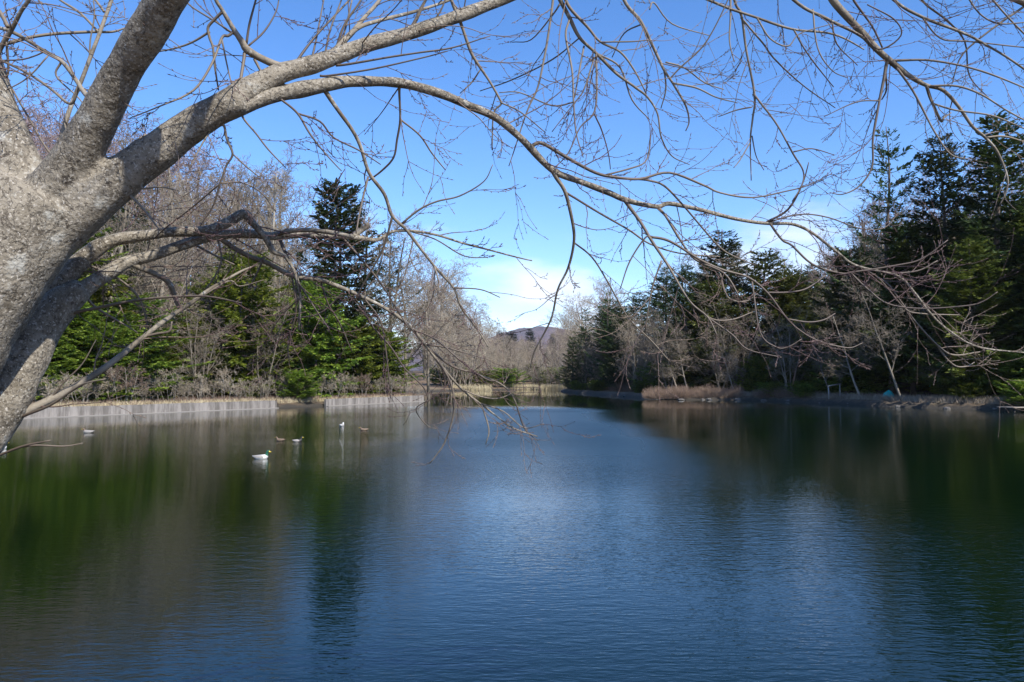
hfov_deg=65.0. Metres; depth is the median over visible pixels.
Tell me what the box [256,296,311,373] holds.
hemlock tree
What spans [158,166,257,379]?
bare tree
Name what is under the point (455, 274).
bare tree
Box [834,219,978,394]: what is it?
cypress tree
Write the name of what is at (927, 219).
bare tree
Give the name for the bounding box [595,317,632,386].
fir tree
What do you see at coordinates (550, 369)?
evergreen bush
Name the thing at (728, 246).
fir tree
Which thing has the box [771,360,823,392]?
evergreen bush
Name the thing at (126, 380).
bare shrub
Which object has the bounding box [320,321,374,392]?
hemlock tree
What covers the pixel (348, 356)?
hemlock tree
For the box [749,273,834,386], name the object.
cypress tree
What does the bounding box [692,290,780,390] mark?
bare tree
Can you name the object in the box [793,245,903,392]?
cypress tree
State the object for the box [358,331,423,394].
hemlock tree
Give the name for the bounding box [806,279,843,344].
cypress tree
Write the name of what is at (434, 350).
bare tree
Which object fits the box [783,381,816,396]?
evergreen bush
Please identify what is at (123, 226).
bare tree
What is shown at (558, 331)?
bare tree
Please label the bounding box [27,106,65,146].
bare tree
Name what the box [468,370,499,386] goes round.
evergreen bush
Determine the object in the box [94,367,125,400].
bare shrub
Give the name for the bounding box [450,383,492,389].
reeds
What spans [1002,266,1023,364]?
fir tree
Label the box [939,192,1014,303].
bare tree
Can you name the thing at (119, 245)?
bare tree
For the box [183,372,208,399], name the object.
bare shrub
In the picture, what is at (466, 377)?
evergreen bush
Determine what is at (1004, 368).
evergreen bush
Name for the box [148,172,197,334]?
larch tree
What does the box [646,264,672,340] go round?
bare tree
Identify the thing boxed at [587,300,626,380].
fir tree
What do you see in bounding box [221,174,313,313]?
bare tree
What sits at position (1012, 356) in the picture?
evergreen bush
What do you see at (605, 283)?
bare tree
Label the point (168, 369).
hemlock tree
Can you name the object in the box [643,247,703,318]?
bare tree
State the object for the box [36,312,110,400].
hemlock tree
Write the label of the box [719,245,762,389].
bare tree
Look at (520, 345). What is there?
bare tree
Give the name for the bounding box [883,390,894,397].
tarpaulin
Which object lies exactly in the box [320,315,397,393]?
hemlock tree
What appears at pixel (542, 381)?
evergreen bush
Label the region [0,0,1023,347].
sky
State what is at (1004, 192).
bare tree
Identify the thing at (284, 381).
bare shrub
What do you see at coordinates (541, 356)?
bare tree
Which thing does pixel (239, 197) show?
bare tree
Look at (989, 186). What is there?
bare tree
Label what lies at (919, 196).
bare tree
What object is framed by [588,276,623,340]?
bare tree
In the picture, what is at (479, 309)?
bare tree
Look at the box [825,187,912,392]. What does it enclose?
bare tree
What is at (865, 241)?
fir tree
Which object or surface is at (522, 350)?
bare tree
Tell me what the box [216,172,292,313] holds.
bare tree
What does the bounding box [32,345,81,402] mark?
hemlock tree
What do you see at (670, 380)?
evergreen bush
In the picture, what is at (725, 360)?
leaning tree
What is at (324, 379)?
bare shrub
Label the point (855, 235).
bare tree
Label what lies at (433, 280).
bare tree
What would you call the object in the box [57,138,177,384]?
bare tree
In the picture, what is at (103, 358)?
hemlock tree
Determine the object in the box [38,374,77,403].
bare shrub
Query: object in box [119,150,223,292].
bare tree
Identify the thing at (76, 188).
cherry tree
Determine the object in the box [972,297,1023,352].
hemlock tree
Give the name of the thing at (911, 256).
bare tree
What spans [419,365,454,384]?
evergreen bush
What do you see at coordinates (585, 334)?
fir tree
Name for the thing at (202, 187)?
bare tree
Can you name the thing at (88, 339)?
bush
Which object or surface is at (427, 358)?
bare tree
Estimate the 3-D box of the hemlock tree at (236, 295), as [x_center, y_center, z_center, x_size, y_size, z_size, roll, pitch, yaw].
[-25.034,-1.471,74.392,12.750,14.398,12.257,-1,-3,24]
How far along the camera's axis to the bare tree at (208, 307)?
76.74 m
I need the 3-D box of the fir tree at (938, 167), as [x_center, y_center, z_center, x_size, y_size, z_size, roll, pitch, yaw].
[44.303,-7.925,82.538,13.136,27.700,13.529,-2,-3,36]
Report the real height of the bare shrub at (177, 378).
3.642 m
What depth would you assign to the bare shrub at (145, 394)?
60.40 m
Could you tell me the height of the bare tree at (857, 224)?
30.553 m
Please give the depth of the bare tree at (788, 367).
94.97 m
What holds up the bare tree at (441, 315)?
on the ground at (884, 403)
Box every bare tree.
[14,87,60,158]
[16,93,41,113]
[20,110,97,314]
[21,111,47,143]
[22,90,140,267]
[25,86,141,270]
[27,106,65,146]
[31,132,108,298]
[39,115,129,227]
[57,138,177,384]
[79,112,178,323]
[107,126,221,229]
[108,171,262,351]
[113,102,183,252]
[115,111,221,307]
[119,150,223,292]
[122,163,212,301]
[132,159,238,384]
[138,145,227,320]
[141,243,227,380]
[147,169,225,319]
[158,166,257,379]
[160,178,260,312]
[164,300,238,398]
[165,123,249,322]
[171,168,277,311]
[179,271,231,355]
[182,157,291,312]
[188,188,260,312]
[199,177,298,309]
[211,154,302,284]
[215,171,317,315]
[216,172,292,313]
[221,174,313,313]
[232,164,314,277]
[237,292,303,398]
[246,240,325,392]
[250,141,325,274]
[260,202,326,281]
[292,224,379,321]
[319,195,420,390]
[329,204,442,393]
[370,250,449,393]
[386,251,479,372]
[388,250,471,355]
[393,266,497,375]
[394,275,459,398]
[395,276,463,379]
[400,280,453,359]
[412,265,459,328]
[413,269,470,379]
[418,272,473,360]
[418,289,484,377]
[419,304,493,362]
[424,326,467,386]
[430,319,478,387]
[431,289,477,362]
[434,327,495,386]
[436,326,494,385]
[447,289,473,342]
[452,296,489,327]
[453,338,494,383]
[455,300,479,342]
[455,323,495,369]
[461,314,485,357]
[469,321,500,372]
[472,311,496,364]
[475,343,500,383]
[476,336,504,371]
[477,319,499,360]
[479,358,502,386]
[484,321,503,360]
[486,338,521,374]
[487,324,507,360]
[491,338,508,368]
[496,336,510,366]
[497,335,524,368]
[501,348,529,380]
[508,337,528,369]
[516,340,541,368]
[523,360,542,382]
[527,339,556,368]
[527,364,543,385]
[528,344,553,364]
[532,336,550,363]
[533,359,557,384]
[537,328,568,367]
[539,310,574,352]
[542,347,579,385]
[545,334,566,365]
[549,324,579,357]
[552,308,573,342]
[553,293,599,356]
[553,347,574,381]
[556,310,597,359]
[556,312,592,360]
[558,291,601,346]
[558,345,589,379]
[559,276,639,342]
[572,295,622,345]
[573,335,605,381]
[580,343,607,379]
[583,284,629,347]
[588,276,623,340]
[588,289,627,339]
[609,316,664,390]
[611,309,671,385]
[612,305,662,390]
[631,306,692,389]
[632,316,653,379]
[636,260,671,340]
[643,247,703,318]
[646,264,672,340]
[677,254,713,342]
[691,315,742,391]
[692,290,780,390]
[716,253,783,344]
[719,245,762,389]
[755,299,819,392]
[761,247,792,295]
[804,232,845,310]
[807,254,848,388]
[814,247,869,333]
[816,198,889,297]
[816,202,881,276]
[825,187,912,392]
[837,192,920,385]
[840,215,891,245]
[853,228,924,322]
[866,177,939,233]
[879,217,960,350]
[898,172,961,224]
[909,292,1016,387]
[918,208,948,238]
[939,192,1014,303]
[959,146,1023,214]
[963,146,1019,229]
[970,153,1020,212]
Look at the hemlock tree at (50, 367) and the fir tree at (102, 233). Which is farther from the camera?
the fir tree at (102, 233)
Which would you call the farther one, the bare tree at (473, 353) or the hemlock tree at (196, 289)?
the bare tree at (473, 353)
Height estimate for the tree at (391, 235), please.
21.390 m
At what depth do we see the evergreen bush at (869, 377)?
86.29 m
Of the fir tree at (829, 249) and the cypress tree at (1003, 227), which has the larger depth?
the fir tree at (829, 249)
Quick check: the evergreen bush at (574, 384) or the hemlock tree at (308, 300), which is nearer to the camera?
the hemlock tree at (308, 300)
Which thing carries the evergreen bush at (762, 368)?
on the ground at (884, 403)
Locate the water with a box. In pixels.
[0,390,1023,681]
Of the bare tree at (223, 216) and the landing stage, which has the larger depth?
the bare tree at (223, 216)
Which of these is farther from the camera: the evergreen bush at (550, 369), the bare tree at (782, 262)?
the evergreen bush at (550, 369)
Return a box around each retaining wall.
[24,401,276,418]
[324,395,424,405]
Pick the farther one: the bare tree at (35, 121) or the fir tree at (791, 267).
the fir tree at (791, 267)
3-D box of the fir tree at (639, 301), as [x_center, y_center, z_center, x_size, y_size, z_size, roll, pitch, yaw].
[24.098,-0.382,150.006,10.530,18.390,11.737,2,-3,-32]
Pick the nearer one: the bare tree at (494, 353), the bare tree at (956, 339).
the bare tree at (956, 339)
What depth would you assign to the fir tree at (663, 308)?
131.85 m
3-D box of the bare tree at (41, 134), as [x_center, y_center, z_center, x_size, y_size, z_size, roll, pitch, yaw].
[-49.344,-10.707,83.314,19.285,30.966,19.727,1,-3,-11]
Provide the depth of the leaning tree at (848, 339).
81.55 m
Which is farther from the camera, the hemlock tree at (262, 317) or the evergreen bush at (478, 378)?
the evergreen bush at (478, 378)
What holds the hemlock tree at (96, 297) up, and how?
on the ground at (884, 403)
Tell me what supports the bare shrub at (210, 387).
on the ground at (884, 403)
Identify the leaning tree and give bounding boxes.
[642,322,690,385]
[656,321,703,387]
[705,340,745,387]
[799,326,839,394]
[802,306,880,397]
[841,276,919,401]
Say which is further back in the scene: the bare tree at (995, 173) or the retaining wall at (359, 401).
the bare tree at (995, 173)
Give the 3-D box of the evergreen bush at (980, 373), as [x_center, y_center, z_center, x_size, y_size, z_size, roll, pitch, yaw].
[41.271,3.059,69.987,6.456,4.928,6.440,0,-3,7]
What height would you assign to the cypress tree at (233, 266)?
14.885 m
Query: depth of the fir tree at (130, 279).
88.29 m
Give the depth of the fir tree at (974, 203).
75.46 m
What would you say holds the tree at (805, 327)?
on the ground at (884, 403)
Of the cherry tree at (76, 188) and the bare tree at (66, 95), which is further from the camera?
the bare tree at (66, 95)
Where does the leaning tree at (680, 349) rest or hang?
on the ground at (884, 403)
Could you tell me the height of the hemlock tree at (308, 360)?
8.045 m
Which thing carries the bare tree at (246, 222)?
on the ground at (884, 403)
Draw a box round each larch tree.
[142,175,185,341]
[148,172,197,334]
[164,191,195,334]
[165,188,194,301]
[247,167,292,383]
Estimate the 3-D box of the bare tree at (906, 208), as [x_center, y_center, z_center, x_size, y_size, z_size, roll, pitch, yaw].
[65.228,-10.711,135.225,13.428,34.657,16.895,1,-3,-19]
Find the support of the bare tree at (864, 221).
on the ground at (884, 403)
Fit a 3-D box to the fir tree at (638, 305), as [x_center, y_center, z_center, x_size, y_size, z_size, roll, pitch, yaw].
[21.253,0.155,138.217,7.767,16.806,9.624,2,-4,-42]
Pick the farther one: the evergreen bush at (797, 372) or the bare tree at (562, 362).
the bare tree at (562, 362)
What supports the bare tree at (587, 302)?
on the ground at (884, 403)
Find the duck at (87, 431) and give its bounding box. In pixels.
[82,428,94,432]
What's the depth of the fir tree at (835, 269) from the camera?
126.08 m
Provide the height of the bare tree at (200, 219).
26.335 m
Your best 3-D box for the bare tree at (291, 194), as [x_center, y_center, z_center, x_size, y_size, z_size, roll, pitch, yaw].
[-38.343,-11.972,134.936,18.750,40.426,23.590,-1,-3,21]
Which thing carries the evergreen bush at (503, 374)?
on the ground at (884, 403)
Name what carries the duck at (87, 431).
on the water
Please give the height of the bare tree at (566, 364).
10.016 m
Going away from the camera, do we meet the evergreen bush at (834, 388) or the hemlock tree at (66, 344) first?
the hemlock tree at (66, 344)
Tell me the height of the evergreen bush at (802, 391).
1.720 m
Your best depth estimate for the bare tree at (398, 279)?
93.80 m
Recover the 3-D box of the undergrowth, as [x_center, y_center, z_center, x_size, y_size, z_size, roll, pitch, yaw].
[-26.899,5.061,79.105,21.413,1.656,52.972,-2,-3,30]
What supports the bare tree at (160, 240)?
on the ground at (884, 403)
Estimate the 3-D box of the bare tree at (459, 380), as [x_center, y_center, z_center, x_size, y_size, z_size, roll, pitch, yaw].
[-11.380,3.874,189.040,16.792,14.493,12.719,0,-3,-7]
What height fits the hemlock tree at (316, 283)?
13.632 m
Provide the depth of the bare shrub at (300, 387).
73.37 m
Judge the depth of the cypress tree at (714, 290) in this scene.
106.04 m
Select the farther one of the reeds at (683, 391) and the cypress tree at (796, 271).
the cypress tree at (796, 271)
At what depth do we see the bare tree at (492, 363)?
193.60 m
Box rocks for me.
[694,390,1023,404]
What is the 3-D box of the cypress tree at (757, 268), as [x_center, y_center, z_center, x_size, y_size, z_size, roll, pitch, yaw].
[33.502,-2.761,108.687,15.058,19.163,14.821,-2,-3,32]
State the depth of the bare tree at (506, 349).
229.32 m
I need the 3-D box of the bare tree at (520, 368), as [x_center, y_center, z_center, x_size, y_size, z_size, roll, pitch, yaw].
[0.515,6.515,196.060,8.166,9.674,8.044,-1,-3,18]
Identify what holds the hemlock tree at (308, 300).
on the ground at (884, 403)
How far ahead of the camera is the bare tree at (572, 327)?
206.90 m
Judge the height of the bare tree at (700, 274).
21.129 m
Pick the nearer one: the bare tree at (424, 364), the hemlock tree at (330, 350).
the hemlock tree at (330, 350)
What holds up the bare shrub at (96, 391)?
on the ground at (884, 403)
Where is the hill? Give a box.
[395,326,596,370]
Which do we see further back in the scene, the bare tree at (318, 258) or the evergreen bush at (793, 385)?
the bare tree at (318, 258)
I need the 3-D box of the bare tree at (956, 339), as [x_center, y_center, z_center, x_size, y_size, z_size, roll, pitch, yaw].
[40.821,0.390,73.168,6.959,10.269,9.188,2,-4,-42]
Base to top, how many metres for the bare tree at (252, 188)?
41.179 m
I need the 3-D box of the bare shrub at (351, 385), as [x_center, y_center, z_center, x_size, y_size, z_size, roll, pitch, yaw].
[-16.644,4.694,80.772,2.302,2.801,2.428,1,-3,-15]
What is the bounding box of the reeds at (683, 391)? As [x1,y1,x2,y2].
[641,383,747,398]
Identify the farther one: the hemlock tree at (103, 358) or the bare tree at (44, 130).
the bare tree at (44, 130)
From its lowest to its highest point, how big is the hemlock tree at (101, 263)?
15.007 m
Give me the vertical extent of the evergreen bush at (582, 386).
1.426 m
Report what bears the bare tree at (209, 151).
on the ground at (884, 403)
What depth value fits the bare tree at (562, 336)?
242.79 m
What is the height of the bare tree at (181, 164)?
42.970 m
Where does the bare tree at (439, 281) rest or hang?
on the ground at (884, 403)
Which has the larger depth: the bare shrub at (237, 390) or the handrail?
the handrail
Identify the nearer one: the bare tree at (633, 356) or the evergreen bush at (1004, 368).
the evergreen bush at (1004, 368)
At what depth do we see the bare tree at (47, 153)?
82.94 m
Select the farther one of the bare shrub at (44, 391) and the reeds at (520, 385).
the reeds at (520, 385)
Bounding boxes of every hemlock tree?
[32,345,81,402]
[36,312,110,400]
[37,298,127,399]
[46,227,139,395]
[55,273,149,393]
[58,319,151,398]
[83,291,214,400]
[144,340,194,397]
[171,245,319,398]
[172,265,271,384]
[182,313,275,398]
[225,311,297,395]
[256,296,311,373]
[260,279,374,397]
[262,272,361,326]
[266,273,336,341]
[266,319,340,395]
[288,313,353,392]
[310,331,374,395]
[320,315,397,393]
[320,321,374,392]
[332,326,383,390]
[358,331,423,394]
[369,325,422,392]
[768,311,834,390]
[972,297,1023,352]
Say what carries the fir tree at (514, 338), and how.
on the ground at (884, 403)
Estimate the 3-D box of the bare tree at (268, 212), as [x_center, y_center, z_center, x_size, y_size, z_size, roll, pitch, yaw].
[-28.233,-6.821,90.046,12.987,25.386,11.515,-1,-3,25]
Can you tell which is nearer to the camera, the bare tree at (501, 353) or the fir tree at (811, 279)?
the fir tree at (811, 279)
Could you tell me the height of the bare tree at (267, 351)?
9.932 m
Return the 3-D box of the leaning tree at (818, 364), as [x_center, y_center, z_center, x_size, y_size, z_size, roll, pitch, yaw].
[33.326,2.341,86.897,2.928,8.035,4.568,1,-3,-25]
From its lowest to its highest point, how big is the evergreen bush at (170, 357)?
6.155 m
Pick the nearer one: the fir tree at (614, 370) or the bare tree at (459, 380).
the fir tree at (614, 370)
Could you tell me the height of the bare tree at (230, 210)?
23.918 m
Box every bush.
[43,320,151,402]
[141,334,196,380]
[148,312,250,396]
[268,368,321,398]
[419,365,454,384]
[454,367,476,384]
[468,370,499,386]
[490,367,531,386]
[521,363,541,380]
[531,374,549,385]
[537,367,559,383]
[554,366,565,383]
[568,380,580,389]
[576,383,587,389]
[588,380,607,389]
[588,380,607,390]
[607,381,634,391]
[627,361,676,390]
[628,381,646,392]
[646,359,694,389]
[731,355,782,392]
[753,356,802,386]
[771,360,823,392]
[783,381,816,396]
[793,383,818,396]
[801,358,844,392]
[809,354,880,394]
[824,351,916,393]
[895,353,943,394]
[905,350,967,394]
[940,349,1022,398]
[947,382,995,400]
[973,348,1023,396]
[975,347,1023,394]
[994,379,1023,404]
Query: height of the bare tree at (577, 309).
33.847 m
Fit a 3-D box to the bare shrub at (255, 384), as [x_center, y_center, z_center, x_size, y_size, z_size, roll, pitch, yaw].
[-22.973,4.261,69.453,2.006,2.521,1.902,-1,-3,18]
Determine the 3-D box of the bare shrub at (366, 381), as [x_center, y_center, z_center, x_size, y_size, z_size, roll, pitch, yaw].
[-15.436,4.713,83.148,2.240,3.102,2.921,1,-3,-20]
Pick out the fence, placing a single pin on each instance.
(513, 387)
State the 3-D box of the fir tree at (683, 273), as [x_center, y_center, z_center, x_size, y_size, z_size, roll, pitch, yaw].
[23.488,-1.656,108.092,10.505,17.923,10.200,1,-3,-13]
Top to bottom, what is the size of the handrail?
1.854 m
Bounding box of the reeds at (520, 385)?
[504,384,538,389]
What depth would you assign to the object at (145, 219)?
116.09 m
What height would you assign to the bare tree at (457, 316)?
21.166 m
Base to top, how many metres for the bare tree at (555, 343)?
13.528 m
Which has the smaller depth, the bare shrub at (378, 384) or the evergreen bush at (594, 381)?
the bare shrub at (378, 384)
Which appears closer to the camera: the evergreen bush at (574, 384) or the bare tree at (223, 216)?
the bare tree at (223, 216)
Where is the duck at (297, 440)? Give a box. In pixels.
[292,437,303,441]
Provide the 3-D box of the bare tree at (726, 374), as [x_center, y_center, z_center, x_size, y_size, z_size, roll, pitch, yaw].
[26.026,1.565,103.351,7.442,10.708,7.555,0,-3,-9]
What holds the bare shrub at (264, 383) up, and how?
on the ground at (884, 403)
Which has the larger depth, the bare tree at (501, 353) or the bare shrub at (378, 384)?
the bare tree at (501, 353)
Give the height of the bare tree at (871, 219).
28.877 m
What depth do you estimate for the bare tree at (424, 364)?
213.02 m
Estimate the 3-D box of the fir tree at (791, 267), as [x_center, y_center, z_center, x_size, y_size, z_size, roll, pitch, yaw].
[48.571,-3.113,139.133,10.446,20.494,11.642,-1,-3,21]
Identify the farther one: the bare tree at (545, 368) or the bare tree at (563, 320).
the bare tree at (563, 320)
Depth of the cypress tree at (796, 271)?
124.67 m
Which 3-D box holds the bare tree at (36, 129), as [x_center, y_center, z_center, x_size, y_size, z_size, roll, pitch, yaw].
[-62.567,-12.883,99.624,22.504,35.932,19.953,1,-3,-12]
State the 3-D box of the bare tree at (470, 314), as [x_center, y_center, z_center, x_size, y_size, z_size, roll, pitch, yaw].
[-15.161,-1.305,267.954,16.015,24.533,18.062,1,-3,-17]
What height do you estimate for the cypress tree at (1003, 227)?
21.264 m
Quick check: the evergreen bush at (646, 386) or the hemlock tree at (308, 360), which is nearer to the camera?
the hemlock tree at (308, 360)
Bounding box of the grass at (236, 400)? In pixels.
[51,394,411,406]
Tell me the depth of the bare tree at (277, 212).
104.92 m
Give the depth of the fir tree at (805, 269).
148.50 m
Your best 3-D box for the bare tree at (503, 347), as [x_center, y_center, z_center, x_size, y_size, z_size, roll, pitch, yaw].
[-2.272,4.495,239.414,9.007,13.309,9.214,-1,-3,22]
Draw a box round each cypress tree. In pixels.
[74,249,115,350]
[175,257,262,371]
[279,177,399,391]
[660,280,759,389]
[702,304,770,390]
[708,249,809,376]
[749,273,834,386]
[778,268,819,323]
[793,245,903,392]
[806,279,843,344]
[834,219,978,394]
[840,247,928,351]
[895,238,1023,394]
[925,212,957,288]
[962,202,1022,295]
[965,211,1023,373]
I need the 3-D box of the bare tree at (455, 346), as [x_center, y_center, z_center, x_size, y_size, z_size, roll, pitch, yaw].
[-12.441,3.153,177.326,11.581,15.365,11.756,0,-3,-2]
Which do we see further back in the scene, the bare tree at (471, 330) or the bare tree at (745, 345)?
the bare tree at (471, 330)
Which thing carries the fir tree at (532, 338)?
on the ground at (884, 403)
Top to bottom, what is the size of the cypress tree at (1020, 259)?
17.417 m
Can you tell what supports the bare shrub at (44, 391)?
on the ground at (884, 403)
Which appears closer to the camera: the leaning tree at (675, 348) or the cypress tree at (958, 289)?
the cypress tree at (958, 289)
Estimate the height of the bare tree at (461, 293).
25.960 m
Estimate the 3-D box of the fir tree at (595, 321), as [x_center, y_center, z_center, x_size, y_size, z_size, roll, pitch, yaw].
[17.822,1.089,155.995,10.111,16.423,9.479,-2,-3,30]
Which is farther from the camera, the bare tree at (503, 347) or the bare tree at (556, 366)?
the bare tree at (503, 347)
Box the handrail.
[828,383,840,398]
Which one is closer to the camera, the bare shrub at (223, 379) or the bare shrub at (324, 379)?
the bare shrub at (223, 379)
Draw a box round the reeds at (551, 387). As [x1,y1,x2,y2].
[540,383,567,389]
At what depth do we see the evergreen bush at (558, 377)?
201.27 m
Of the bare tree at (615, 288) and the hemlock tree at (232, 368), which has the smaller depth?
the hemlock tree at (232, 368)
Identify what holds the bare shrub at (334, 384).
on the ground at (884, 403)
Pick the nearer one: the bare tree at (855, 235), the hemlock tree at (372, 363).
the hemlock tree at (372, 363)
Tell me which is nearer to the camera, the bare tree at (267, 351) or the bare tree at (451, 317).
the bare tree at (267, 351)
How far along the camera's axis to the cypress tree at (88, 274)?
71.38 m
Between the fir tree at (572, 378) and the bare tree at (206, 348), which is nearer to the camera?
the bare tree at (206, 348)
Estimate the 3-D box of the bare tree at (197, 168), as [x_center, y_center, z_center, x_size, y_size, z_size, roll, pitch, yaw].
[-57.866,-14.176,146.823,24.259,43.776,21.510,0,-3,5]
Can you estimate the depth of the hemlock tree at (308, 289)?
78.53 m
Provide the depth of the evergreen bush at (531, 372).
213.07 m
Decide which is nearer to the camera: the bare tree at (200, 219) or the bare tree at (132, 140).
the bare tree at (200, 219)
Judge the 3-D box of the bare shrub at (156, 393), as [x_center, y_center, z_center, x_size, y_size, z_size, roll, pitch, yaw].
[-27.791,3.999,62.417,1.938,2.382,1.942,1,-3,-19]
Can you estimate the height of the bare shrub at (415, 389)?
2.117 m
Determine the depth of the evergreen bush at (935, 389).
78.79 m
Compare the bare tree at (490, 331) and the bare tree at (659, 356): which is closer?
the bare tree at (659, 356)
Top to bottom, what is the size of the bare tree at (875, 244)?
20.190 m
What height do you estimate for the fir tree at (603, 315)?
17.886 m
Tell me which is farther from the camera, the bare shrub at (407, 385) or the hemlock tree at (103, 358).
the bare shrub at (407, 385)
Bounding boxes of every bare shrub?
[31,375,51,403]
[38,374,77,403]
[58,368,104,402]
[75,376,106,399]
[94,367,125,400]
[103,360,149,402]
[127,380,155,400]
[143,378,165,400]
[147,364,190,401]
[171,381,197,401]
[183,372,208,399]
[196,378,222,398]
[212,368,242,400]
[229,383,245,398]
[237,377,260,398]
[252,376,276,398]
[272,376,287,398]
[288,373,315,397]
[309,374,328,396]
[320,372,349,397]
[336,375,357,394]
[353,373,373,395]
[369,377,383,392]
[378,374,397,396]
[395,374,416,395]
[409,383,422,395]
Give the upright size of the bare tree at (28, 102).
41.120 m
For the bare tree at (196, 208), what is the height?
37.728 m
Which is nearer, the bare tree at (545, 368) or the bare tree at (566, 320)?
the bare tree at (545, 368)
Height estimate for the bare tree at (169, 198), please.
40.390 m
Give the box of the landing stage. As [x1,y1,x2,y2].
[996,406,1023,411]
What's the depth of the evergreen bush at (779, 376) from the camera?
99.76 m
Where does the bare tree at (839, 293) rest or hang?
on the ground at (884, 403)
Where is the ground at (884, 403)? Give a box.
[68,371,1023,410]
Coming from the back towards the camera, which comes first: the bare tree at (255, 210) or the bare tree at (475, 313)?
the bare tree at (475, 313)
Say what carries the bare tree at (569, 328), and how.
on the ground at (884, 403)
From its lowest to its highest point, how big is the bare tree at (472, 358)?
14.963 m
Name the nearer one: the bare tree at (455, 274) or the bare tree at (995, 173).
the bare tree at (995, 173)
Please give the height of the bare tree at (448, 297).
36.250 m
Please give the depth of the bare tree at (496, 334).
288.56 m
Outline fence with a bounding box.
[512,383,543,389]
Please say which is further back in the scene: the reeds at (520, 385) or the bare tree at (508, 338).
the bare tree at (508, 338)
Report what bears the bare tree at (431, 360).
on the ground at (884, 403)
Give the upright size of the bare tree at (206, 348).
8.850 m
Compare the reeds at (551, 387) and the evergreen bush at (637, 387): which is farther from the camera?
the reeds at (551, 387)
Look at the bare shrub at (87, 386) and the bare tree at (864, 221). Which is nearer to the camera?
the bare shrub at (87, 386)
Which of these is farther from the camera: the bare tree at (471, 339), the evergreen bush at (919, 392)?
the bare tree at (471, 339)
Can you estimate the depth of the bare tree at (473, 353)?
195.92 m
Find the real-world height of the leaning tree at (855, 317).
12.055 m
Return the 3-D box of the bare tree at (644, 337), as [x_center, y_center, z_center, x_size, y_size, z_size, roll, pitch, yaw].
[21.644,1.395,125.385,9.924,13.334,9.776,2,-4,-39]
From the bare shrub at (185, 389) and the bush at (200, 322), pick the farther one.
the bush at (200, 322)
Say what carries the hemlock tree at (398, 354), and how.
on the ground at (884, 403)
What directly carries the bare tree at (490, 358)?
on the ground at (884, 403)
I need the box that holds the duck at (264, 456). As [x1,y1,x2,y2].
[253,450,269,458]
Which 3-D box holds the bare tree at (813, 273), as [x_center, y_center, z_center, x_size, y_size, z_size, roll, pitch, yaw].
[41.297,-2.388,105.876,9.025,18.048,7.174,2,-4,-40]
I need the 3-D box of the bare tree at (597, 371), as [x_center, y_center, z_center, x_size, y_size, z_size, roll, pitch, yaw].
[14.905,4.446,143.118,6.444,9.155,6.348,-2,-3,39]
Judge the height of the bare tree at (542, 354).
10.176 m
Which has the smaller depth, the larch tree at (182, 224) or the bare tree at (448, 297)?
the larch tree at (182, 224)
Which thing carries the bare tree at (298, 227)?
on the ground at (884, 403)
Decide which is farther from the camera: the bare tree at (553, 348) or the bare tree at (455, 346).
the bare tree at (553, 348)
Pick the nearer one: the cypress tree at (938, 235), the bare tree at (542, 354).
the cypress tree at (938, 235)
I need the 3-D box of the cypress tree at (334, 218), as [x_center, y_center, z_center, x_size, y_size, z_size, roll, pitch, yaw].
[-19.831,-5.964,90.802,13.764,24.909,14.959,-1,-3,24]
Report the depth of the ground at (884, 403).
83.10 m
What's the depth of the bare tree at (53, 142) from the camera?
108.23 m
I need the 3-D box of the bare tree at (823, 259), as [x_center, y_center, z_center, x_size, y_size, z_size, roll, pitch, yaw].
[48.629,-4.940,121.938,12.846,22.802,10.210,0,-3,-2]
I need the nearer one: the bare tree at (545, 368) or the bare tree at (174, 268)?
the bare tree at (174, 268)
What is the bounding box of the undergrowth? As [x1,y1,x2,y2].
[31,391,415,406]
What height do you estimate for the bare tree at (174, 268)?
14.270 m
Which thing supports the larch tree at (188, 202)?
on the ground at (884, 403)
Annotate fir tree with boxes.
[84,208,148,323]
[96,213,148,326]
[98,215,152,351]
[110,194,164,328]
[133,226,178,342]
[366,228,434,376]
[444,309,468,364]
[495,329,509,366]
[503,331,518,367]
[523,329,537,369]
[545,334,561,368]
[557,336,587,385]
[563,307,598,389]
[568,329,595,382]
[581,291,617,380]
[582,305,611,377]
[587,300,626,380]
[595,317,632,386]
[599,308,640,388]
[611,293,649,373]
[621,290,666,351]
[633,267,681,378]
[649,262,714,387]
[657,230,765,388]
[684,260,728,352]
[781,265,805,290]
[802,263,820,280]
[804,270,821,313]
[816,246,851,318]
[817,127,957,395]
[824,249,848,314]
[841,238,875,320]
[860,233,883,298]
[878,131,993,391]
[897,110,1023,374]
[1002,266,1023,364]
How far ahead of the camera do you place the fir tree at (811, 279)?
135.16 m
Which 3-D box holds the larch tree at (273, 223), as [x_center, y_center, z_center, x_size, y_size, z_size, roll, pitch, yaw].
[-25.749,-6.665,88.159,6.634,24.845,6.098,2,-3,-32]
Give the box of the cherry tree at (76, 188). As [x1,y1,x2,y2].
[0,0,1023,531]
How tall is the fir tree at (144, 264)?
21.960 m
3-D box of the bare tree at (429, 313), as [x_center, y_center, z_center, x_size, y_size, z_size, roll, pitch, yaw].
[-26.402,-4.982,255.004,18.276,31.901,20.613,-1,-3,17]
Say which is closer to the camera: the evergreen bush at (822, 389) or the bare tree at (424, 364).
the evergreen bush at (822, 389)
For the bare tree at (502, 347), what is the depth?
329.75 m
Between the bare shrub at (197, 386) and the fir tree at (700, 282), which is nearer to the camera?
the bare shrub at (197, 386)

